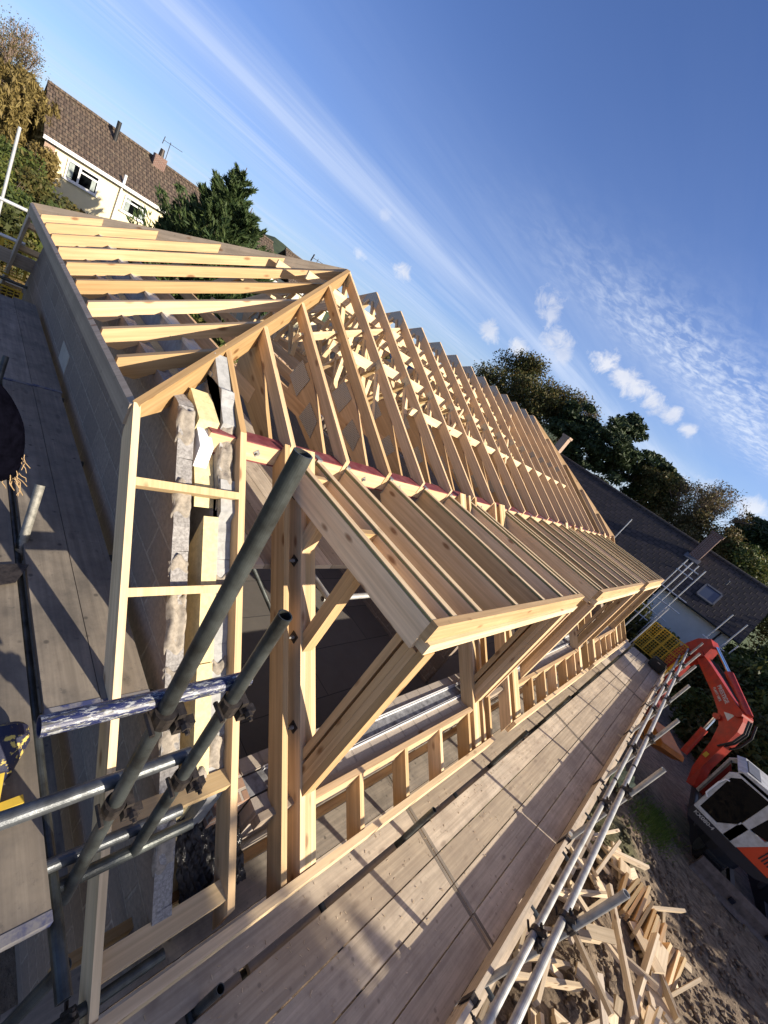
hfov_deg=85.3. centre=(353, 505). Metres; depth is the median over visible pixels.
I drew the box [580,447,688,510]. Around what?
pine tree
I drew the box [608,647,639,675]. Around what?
scaffold board
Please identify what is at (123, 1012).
eaves board
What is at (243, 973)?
scaffold tube
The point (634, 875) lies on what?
timber offcut
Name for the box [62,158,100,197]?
window
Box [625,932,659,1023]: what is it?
timber offcut
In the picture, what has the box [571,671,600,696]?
scaffold tube
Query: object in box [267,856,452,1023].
scaffold board
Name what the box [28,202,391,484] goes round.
hip frame
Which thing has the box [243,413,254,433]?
scaffold board
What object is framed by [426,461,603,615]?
gable wall
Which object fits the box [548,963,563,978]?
timber offcut
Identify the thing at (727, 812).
excavator
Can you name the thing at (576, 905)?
timber offcut
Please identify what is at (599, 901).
timber offcut
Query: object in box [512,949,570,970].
timber offcut
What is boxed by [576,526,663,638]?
dormer frame
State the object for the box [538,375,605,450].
tree
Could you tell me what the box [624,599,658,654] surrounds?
hedge bush
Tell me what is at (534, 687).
scaffold board
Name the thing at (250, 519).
scaffold board
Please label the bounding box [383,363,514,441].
roof brace
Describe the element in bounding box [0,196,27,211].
scaffold tube
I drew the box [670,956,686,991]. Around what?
timber offcut
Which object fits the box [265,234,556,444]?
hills
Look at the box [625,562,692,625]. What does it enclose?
scaffold tube
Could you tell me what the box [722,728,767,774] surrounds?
hedge bush
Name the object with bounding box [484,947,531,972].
timber offcut
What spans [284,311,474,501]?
roof truss
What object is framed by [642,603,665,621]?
scaffold tube
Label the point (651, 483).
tree
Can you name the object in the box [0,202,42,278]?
shrub
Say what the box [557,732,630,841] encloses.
toe board
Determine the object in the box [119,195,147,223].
window
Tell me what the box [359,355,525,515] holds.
roof truss
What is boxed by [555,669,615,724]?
scaffold board
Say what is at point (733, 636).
scaffold tube
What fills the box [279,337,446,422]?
roof brace
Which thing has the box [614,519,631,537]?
scaffold tube
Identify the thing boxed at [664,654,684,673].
brick guard
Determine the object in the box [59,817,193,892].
transom tube
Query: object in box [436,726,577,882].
scaffold board
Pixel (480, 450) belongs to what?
roof truss
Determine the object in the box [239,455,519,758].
floor
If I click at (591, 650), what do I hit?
rafter
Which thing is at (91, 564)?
scaffold board
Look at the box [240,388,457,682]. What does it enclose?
partition wall
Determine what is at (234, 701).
scaffold tube
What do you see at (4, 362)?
scaffold tube
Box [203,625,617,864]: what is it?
front wall
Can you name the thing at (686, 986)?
timber offcut
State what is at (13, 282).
scaffold tube
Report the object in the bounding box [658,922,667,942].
timber offcut
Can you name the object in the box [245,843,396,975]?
scaffold board
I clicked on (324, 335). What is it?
roof brace
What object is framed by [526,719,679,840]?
scaffold tube
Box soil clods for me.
[405,758,767,1023]
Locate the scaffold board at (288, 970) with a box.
[193,829,434,1023]
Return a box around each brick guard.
[0,236,30,280]
[0,283,22,299]
[634,622,688,662]
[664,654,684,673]
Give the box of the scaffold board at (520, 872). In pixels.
[471,753,602,946]
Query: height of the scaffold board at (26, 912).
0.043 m
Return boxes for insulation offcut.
[187,388,219,431]
[192,454,213,507]
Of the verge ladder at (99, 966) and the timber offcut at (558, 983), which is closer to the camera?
the verge ladder at (99, 966)
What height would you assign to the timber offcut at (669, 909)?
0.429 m
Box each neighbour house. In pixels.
[43,80,277,281]
[278,248,327,327]
[493,433,767,648]
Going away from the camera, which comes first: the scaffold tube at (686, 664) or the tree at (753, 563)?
the scaffold tube at (686, 664)
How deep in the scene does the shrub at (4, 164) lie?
17.41 m
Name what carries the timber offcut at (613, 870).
on the ground at (670, 787)
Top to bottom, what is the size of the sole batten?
0.100 m
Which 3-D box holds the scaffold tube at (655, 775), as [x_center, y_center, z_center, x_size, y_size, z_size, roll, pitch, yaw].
[2.155,4.087,4.818,0.138,3.684,0.125,31,20,-7]
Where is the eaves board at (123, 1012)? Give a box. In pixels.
[94,736,495,1023]
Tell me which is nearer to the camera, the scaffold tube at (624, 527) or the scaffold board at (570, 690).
the scaffold board at (570, 690)
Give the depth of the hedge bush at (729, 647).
20.58 m
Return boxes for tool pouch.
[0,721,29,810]
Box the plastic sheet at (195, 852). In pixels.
[175,815,245,903]
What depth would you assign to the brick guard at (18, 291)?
6.43 m
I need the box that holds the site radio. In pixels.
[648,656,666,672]
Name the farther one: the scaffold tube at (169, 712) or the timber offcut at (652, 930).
the timber offcut at (652, 930)
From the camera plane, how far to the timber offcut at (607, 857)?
7.13 m
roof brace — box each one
[239,278,475,417]
[275,259,443,378]
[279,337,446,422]
[292,328,401,341]
[305,270,500,411]
[327,339,374,373]
[335,299,501,413]
[378,339,516,428]
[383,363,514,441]
[407,407,565,487]
[449,388,475,433]
[503,413,511,463]
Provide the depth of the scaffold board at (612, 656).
11.16 m
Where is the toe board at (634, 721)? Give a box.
[623,690,654,735]
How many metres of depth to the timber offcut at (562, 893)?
6.04 m
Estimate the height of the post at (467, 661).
2.222 m
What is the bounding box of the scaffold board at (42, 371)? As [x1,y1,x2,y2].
[13,297,61,395]
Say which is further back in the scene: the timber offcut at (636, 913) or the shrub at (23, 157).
the shrub at (23, 157)
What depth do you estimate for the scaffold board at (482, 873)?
4.41 m
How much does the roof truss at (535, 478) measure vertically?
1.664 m
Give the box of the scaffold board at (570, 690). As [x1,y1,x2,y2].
[546,662,604,709]
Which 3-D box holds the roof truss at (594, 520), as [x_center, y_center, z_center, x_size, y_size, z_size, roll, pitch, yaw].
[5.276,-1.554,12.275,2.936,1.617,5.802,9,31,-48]
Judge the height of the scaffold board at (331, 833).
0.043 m
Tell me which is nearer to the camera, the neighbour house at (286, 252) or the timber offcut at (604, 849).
the timber offcut at (604, 849)
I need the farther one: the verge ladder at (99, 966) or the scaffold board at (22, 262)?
the scaffold board at (22, 262)
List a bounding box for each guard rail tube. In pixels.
[0,746,191,830]
[36,672,252,737]
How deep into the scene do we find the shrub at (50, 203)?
17.14 m
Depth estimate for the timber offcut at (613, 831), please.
7.80 m
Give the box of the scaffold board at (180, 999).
[98,806,415,1023]
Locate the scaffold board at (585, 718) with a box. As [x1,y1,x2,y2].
[567,677,623,737]
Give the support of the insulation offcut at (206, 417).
on the gable wall at (179, 539)
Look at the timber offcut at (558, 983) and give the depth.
5.03 m
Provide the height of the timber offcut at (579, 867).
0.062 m
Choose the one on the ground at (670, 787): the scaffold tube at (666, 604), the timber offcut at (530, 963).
the timber offcut at (530, 963)
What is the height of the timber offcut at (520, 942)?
0.176 m
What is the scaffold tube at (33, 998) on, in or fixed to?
attached to the scaffold tube at (74, 1014)
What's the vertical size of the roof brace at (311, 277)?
0.095 m
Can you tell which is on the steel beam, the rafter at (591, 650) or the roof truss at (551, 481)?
the roof truss at (551, 481)
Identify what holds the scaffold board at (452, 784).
on the transom tube
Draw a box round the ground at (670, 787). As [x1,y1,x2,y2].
[0,313,767,1023]
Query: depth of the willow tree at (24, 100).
24.64 m
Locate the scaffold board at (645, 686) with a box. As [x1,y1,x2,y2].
[634,668,660,700]
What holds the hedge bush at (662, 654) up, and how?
on the ground at (670, 787)
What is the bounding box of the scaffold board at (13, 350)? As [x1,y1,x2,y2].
[0,294,31,386]
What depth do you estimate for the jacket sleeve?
0.85 m
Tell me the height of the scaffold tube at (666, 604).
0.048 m
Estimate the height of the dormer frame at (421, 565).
1.653 m
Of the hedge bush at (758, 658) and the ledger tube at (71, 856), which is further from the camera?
the hedge bush at (758, 658)
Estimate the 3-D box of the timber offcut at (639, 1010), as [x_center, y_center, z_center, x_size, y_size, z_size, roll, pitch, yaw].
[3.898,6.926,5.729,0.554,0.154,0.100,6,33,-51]
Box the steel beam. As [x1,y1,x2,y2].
[208,427,610,537]
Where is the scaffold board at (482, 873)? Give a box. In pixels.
[452,739,590,913]
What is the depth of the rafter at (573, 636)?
7.96 m
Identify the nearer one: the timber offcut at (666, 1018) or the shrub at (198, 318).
the timber offcut at (666, 1018)
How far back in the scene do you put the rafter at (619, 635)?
11.02 m
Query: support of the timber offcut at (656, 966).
on the timber offcut at (672, 1006)
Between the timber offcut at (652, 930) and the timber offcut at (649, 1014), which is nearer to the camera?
the timber offcut at (649, 1014)
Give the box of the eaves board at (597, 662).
[588,639,628,670]
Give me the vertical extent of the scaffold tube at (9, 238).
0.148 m
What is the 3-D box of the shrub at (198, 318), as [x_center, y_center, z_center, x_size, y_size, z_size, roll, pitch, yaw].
[-5.804,-7.666,19.498,3.788,3.560,3.674,34,20,2]
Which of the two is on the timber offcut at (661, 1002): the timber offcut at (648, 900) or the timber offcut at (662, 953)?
the timber offcut at (662, 953)
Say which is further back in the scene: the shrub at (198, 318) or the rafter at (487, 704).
the shrub at (198, 318)
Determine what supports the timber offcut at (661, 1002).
on the soil clods
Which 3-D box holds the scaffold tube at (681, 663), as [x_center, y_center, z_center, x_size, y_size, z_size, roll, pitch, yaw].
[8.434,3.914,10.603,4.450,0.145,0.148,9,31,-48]
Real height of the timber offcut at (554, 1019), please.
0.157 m
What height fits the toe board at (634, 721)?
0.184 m
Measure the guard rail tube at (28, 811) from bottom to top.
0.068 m
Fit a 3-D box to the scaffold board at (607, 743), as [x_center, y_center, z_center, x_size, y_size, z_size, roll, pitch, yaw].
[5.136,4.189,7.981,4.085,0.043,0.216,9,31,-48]
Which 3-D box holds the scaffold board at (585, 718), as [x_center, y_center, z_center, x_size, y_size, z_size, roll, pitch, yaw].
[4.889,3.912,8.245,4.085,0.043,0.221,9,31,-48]
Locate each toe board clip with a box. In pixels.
[458,990,480,1023]
[557,834,571,853]
[593,777,604,791]
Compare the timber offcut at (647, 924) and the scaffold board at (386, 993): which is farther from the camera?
the timber offcut at (647, 924)
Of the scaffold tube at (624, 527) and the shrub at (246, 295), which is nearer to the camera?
the scaffold tube at (624, 527)
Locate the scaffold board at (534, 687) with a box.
[533,671,558,694]
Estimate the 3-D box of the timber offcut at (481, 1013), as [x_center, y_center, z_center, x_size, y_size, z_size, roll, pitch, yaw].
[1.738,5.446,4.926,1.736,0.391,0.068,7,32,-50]
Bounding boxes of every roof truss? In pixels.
[231,272,424,493]
[256,292,452,499]
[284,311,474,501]
[322,327,494,509]
[342,342,510,511]
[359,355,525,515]
[379,366,537,518]
[396,376,548,521]
[401,386,558,523]
[422,394,567,523]
[446,402,575,525]
[461,407,582,527]
[462,416,613,538]
[485,415,588,529]
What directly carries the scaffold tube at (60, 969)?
attached to the scaffold tube at (169, 712)
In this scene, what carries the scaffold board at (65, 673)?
on the scaffold tube at (60, 969)
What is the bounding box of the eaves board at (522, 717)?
[505,668,588,731]
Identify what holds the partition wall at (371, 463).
on the floor
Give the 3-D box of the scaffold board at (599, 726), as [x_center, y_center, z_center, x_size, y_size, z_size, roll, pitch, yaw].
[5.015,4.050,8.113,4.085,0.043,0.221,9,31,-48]
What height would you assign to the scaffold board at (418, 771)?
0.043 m
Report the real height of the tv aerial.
1.751 m
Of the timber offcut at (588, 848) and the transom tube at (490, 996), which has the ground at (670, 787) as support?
the timber offcut at (588, 848)
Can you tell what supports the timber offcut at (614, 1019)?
on the soil clods
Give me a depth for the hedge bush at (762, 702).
14.91 m
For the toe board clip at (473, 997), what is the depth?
2.82 m
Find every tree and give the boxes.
[0,4,51,90]
[0,57,60,147]
[126,162,274,314]
[128,199,182,263]
[469,348,591,433]
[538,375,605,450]
[546,399,649,486]
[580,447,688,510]
[632,463,681,519]
[650,502,749,560]
[660,476,754,529]
[709,531,767,619]
[724,512,767,578]
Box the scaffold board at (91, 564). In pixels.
[33,386,149,701]
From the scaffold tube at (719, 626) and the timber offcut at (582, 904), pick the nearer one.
the timber offcut at (582, 904)
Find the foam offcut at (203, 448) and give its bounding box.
[193,427,213,467]
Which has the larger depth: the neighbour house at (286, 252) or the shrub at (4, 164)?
the neighbour house at (286, 252)
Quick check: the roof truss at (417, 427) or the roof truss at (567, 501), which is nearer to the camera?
the roof truss at (417, 427)
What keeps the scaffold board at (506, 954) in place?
on the scaffold tube
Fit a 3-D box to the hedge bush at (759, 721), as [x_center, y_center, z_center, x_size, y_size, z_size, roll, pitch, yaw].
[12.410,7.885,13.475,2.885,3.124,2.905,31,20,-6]
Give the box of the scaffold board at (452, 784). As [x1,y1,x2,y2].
[408,703,551,821]
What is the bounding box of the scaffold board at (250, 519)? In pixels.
[244,497,270,568]
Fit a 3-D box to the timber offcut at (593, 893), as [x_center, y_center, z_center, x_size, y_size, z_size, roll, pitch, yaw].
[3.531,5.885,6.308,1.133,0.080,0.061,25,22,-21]
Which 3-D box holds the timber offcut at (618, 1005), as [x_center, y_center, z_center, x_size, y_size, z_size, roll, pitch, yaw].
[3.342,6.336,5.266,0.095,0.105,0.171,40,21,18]
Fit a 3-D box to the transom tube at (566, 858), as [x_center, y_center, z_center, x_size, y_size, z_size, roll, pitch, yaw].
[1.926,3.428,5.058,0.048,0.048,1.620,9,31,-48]
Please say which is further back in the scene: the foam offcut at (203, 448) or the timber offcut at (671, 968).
the timber offcut at (671, 968)
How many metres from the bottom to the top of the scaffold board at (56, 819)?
0.040 m
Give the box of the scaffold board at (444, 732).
[413,700,498,757]
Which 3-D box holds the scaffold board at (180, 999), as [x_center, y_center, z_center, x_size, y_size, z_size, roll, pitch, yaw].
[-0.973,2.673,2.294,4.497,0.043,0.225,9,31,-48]
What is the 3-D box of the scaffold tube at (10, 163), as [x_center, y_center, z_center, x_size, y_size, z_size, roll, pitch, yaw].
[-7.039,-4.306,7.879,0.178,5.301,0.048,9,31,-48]
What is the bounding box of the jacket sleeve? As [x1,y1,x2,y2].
[0,384,29,495]
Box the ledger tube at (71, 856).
[46,803,182,873]
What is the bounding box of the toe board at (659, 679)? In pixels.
[649,667,667,692]
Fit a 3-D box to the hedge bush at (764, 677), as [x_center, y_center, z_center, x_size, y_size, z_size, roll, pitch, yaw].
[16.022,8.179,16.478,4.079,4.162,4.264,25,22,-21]
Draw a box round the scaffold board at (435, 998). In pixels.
[393,917,490,1023]
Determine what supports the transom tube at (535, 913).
on the scaffold tube
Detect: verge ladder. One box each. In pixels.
[0,213,39,292]
[78,344,246,1023]
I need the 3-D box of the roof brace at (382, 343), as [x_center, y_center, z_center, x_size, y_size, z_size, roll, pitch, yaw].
[2.581,-1.859,8.166,6.700,0.095,0.030,9,31,-48]
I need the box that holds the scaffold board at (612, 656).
[601,641,630,666]
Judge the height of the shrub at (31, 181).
3.993 m
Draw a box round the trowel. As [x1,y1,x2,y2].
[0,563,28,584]
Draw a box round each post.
[266,444,289,898]
[287,449,315,883]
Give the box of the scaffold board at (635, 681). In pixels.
[625,659,651,692]
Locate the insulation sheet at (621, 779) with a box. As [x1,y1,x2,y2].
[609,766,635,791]
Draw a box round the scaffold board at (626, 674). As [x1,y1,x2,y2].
[616,653,647,684]
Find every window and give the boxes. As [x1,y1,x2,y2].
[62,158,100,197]
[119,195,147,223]
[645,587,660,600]
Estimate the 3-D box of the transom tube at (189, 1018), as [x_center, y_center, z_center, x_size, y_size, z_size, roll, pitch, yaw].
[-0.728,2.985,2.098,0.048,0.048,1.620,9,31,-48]
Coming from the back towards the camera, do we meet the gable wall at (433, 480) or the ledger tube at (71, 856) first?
the gable wall at (433, 480)
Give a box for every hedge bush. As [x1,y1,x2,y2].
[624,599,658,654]
[629,621,679,658]
[646,638,692,697]
[669,652,767,704]
[669,686,717,749]
[677,701,767,772]
[712,651,767,698]
[720,641,767,668]
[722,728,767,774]
[742,687,767,724]
[743,655,767,689]
[744,614,767,651]
[755,761,767,774]
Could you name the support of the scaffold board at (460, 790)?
on the scaffold tube at (243, 973)
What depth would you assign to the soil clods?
7.20 m
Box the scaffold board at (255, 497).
[245,471,270,535]
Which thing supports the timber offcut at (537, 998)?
on the timber offcut at (558, 983)
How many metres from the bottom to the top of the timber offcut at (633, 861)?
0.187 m
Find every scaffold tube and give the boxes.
[0,126,21,212]
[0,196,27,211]
[0,232,25,245]
[0,275,27,288]
[0,355,8,383]
[1,958,71,1023]
[6,479,72,1007]
[15,484,44,559]
[51,948,165,1023]
[61,447,312,905]
[130,609,292,856]
[192,982,224,1018]
[240,647,631,980]
[252,569,270,611]
[315,574,328,599]
[320,593,369,601]
[394,807,436,847]
[455,889,629,1005]
[473,767,665,912]
[480,779,616,1023]
[487,730,528,768]
[507,766,635,1023]
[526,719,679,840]
[534,695,571,726]
[566,685,689,785]
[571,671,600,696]
[591,665,696,751]
[597,655,620,676]
[605,653,700,732]
[613,683,668,780]
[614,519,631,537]
[615,643,634,661]
[618,643,703,714]
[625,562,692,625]
[627,566,698,631]
[629,571,705,640]
[630,608,668,643]
[631,675,679,767]
[639,559,687,605]
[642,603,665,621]
[652,593,678,613]
[664,654,680,683]
[674,648,689,675]
[704,614,732,638]
[719,625,747,648]
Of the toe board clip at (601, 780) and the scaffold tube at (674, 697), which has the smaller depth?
the toe board clip at (601, 780)
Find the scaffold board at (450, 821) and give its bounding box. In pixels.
[420,714,565,854]
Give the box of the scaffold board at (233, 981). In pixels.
[175,971,241,1023]
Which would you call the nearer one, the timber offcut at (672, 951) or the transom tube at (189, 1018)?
the transom tube at (189, 1018)
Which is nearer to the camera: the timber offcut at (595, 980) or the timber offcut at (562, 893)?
the timber offcut at (595, 980)
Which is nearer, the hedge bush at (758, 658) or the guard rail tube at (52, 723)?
the guard rail tube at (52, 723)
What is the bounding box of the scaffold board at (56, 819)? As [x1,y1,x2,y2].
[12,480,67,877]
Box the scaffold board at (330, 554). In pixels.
[257,463,347,568]
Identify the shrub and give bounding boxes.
[0,134,56,198]
[0,150,27,204]
[0,184,42,273]
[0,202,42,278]
[0,264,28,297]
[6,139,61,186]
[10,165,80,211]
[35,199,62,208]
[189,313,238,364]
[219,266,267,315]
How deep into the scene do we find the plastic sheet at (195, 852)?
2.46 m
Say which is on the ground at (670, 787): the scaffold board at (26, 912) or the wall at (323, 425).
the wall at (323, 425)
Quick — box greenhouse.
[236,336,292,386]
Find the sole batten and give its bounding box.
[48,667,557,972]
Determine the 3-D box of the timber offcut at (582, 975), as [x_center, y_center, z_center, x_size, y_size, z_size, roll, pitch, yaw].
[3.013,6.050,5.215,0.455,0.131,0.203,45,23,28]
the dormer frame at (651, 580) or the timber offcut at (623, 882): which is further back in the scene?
the dormer frame at (651, 580)
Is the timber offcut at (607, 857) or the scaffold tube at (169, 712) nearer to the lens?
the scaffold tube at (169, 712)
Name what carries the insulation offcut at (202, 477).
in the gable wall at (179, 539)
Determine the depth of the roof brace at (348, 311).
6.88 m
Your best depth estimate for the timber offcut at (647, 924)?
6.65 m
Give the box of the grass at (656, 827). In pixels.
[610,790,690,863]
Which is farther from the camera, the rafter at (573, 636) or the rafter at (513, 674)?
the rafter at (573, 636)
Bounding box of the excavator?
[634,638,767,948]
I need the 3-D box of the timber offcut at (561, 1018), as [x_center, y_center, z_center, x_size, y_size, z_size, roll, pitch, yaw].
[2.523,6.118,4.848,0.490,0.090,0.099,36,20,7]
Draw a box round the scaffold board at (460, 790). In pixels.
[430,735,527,819]
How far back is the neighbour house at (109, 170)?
28.09 m
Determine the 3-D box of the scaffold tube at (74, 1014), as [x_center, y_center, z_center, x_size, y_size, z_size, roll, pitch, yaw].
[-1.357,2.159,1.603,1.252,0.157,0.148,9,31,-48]
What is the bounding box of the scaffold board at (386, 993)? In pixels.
[334,885,471,1023]
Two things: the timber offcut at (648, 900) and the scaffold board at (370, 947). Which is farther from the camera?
the timber offcut at (648, 900)
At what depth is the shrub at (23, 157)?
21.30 m
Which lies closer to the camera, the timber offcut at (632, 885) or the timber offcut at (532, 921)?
the timber offcut at (532, 921)
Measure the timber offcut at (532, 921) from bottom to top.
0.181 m
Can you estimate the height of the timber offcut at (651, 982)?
0.288 m
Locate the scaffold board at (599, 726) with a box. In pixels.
[579,686,633,751]
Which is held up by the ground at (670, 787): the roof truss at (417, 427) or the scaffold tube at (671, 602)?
the scaffold tube at (671, 602)
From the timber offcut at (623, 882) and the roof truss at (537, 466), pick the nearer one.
the timber offcut at (623, 882)
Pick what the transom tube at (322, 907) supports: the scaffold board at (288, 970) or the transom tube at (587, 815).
the scaffold board at (288, 970)
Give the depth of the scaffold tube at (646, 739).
6.03 m
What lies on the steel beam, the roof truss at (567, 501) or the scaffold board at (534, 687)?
the roof truss at (567, 501)
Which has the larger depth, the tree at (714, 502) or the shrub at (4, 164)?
the tree at (714, 502)
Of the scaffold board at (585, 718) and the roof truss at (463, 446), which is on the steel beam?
the roof truss at (463, 446)
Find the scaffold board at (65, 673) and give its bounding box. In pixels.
[2,379,100,714]
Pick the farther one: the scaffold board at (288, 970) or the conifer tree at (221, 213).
the conifer tree at (221, 213)
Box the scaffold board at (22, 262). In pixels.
[0,245,35,272]
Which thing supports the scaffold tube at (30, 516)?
attached to the scaffold tube at (60, 969)
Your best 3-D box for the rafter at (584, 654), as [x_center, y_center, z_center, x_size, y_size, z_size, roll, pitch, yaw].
[4.638,1.901,8.589,0.046,2.222,2.005,9,31,-48]
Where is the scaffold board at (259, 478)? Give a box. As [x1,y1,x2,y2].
[246,461,331,568]
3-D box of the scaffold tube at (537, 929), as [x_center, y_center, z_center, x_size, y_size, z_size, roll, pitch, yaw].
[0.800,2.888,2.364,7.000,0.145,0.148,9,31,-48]
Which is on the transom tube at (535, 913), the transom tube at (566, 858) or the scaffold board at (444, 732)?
the scaffold board at (444, 732)
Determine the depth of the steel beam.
3.70 m
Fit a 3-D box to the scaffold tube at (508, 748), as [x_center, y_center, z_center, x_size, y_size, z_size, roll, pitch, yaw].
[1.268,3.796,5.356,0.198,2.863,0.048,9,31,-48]
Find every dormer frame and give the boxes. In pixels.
[292,455,584,796]
[505,507,643,677]
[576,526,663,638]
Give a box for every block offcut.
[207,355,235,428]
[213,479,234,522]
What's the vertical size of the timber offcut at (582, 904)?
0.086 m
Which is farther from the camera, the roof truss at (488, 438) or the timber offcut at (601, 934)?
the roof truss at (488, 438)
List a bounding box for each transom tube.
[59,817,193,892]
[174,959,195,1023]
[318,901,361,996]
[370,785,494,1001]
[453,791,538,917]
[494,763,568,861]
[522,738,590,820]
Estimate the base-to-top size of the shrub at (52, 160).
2.873 m
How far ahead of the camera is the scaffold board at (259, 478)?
4.00 m
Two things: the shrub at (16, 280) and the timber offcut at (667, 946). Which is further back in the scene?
the shrub at (16, 280)
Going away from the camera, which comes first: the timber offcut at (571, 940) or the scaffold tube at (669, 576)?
the timber offcut at (571, 940)
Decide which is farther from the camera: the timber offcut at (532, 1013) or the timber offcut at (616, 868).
the timber offcut at (616, 868)
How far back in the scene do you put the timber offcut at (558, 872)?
6.62 m
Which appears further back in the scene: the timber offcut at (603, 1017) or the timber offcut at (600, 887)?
the timber offcut at (600, 887)
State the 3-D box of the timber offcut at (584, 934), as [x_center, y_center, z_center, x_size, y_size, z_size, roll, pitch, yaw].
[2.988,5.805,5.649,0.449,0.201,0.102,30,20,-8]
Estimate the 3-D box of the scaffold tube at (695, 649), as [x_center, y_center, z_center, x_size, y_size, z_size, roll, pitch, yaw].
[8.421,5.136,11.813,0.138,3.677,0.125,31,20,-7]
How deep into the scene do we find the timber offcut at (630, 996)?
5.56 m
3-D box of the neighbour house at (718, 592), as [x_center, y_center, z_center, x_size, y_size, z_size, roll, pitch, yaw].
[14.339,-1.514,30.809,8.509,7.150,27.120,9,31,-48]
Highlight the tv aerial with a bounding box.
[162,136,181,159]
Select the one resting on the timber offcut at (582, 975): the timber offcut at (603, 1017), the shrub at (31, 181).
the timber offcut at (603, 1017)
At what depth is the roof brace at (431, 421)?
6.17 m
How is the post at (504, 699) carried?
on the front wall at (401, 719)
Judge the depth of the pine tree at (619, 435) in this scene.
35.32 m
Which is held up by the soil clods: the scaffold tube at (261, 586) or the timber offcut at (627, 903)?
the timber offcut at (627, 903)
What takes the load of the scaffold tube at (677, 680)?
on the ground at (670, 787)
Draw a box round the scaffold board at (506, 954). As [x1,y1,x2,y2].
[464,677,663,1023]
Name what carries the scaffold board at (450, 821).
on the transom tube
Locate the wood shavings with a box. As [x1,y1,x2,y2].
[143,647,648,1022]
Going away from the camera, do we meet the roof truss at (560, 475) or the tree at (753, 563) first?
the roof truss at (560, 475)
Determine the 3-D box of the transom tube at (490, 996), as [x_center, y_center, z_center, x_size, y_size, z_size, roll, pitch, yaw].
[0.599,3.206,3.578,0.048,0.048,1.620,9,31,-48]
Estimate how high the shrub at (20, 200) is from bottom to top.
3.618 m
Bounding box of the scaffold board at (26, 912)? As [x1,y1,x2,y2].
[0,480,52,952]
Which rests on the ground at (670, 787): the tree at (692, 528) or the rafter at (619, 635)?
the tree at (692, 528)
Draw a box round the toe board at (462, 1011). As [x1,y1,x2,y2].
[445,838,567,1023]
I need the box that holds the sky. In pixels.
[0,0,767,536]
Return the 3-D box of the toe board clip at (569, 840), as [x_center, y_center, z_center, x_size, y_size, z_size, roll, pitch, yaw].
[2.300,3.670,4.483,0.060,0.160,0.134,9,31,-48]
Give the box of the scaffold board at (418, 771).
[389,691,536,792]
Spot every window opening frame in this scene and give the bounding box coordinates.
[316,706,472,840]
[518,649,578,712]
[594,629,615,659]
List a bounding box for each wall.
[15,234,234,1014]
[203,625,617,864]
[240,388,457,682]
[320,414,402,455]
[346,434,434,502]
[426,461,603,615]
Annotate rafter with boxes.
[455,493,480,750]
[466,496,485,743]
[472,497,492,739]
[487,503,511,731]
[496,504,520,727]
[564,523,582,674]
[572,525,589,669]
[579,527,596,667]
[602,533,618,646]
[607,535,622,643]
[610,536,626,641]
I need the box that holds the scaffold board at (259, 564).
[244,531,264,568]
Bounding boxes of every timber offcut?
[474,980,497,1023]
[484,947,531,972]
[511,881,532,959]
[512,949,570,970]
[515,972,584,991]
[517,899,534,934]
[525,884,531,972]
[528,1007,536,1023]
[532,924,554,1007]
[536,1012,544,1023]
[544,926,601,944]
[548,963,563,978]
[549,884,568,897]
[550,1015,558,1023]
[551,1008,570,1023]
[555,867,573,887]
[557,895,579,910]
[558,839,592,852]
[562,887,607,897]
[567,829,594,880]
[567,930,578,944]
[569,844,583,866]
[569,884,588,912]
[573,935,613,1016]
[574,961,613,1008]
[575,829,619,839]
[576,858,585,869]
[577,898,607,915]
[578,929,591,940]
[584,923,616,944]
[584,1017,599,1023]
[586,844,613,878]
[588,872,605,890]
[590,866,602,886]
[591,875,598,890]
[592,839,620,877]
[592,922,619,964]
[596,858,609,874]
[596,972,608,1023]
[601,844,615,859]
[606,846,649,869]
[606,883,638,1019]
[608,860,624,875]
[608,1013,618,1023]
[611,841,620,880]
[611,944,658,990]
[613,994,623,1016]
[617,872,628,908]
[618,857,630,887]
[618,882,643,914]
[623,885,646,920]
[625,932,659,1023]
[626,877,640,893]
[627,921,664,973]
[629,885,650,922]
[629,901,653,939]
[631,868,637,880]
[633,901,681,1022]
[634,908,656,950]
[634,992,644,1023]
[638,895,650,920]
[638,914,659,957]
[639,1004,645,1023]
[643,1005,663,1023]
[644,984,674,1023]
[646,977,701,1006]
[646,990,655,1010]
[649,941,668,997]
[651,906,685,912]
[651,1006,662,1023]
[655,918,660,931]
[655,942,671,977]
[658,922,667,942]
[659,911,665,942]
[662,950,680,995]
[662,1011,671,1023]
[667,947,675,964]
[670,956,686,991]
[684,962,691,973]
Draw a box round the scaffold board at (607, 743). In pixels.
[591,694,642,765]
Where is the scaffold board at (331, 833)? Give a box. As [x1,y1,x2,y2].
[0,776,392,1023]
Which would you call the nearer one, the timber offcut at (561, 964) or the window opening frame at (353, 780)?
the window opening frame at (353, 780)
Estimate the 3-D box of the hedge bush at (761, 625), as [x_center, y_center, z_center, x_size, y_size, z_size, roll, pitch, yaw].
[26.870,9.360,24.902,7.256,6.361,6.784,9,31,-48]
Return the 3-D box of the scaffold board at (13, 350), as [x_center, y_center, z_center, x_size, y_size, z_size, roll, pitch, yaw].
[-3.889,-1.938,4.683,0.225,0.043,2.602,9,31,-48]

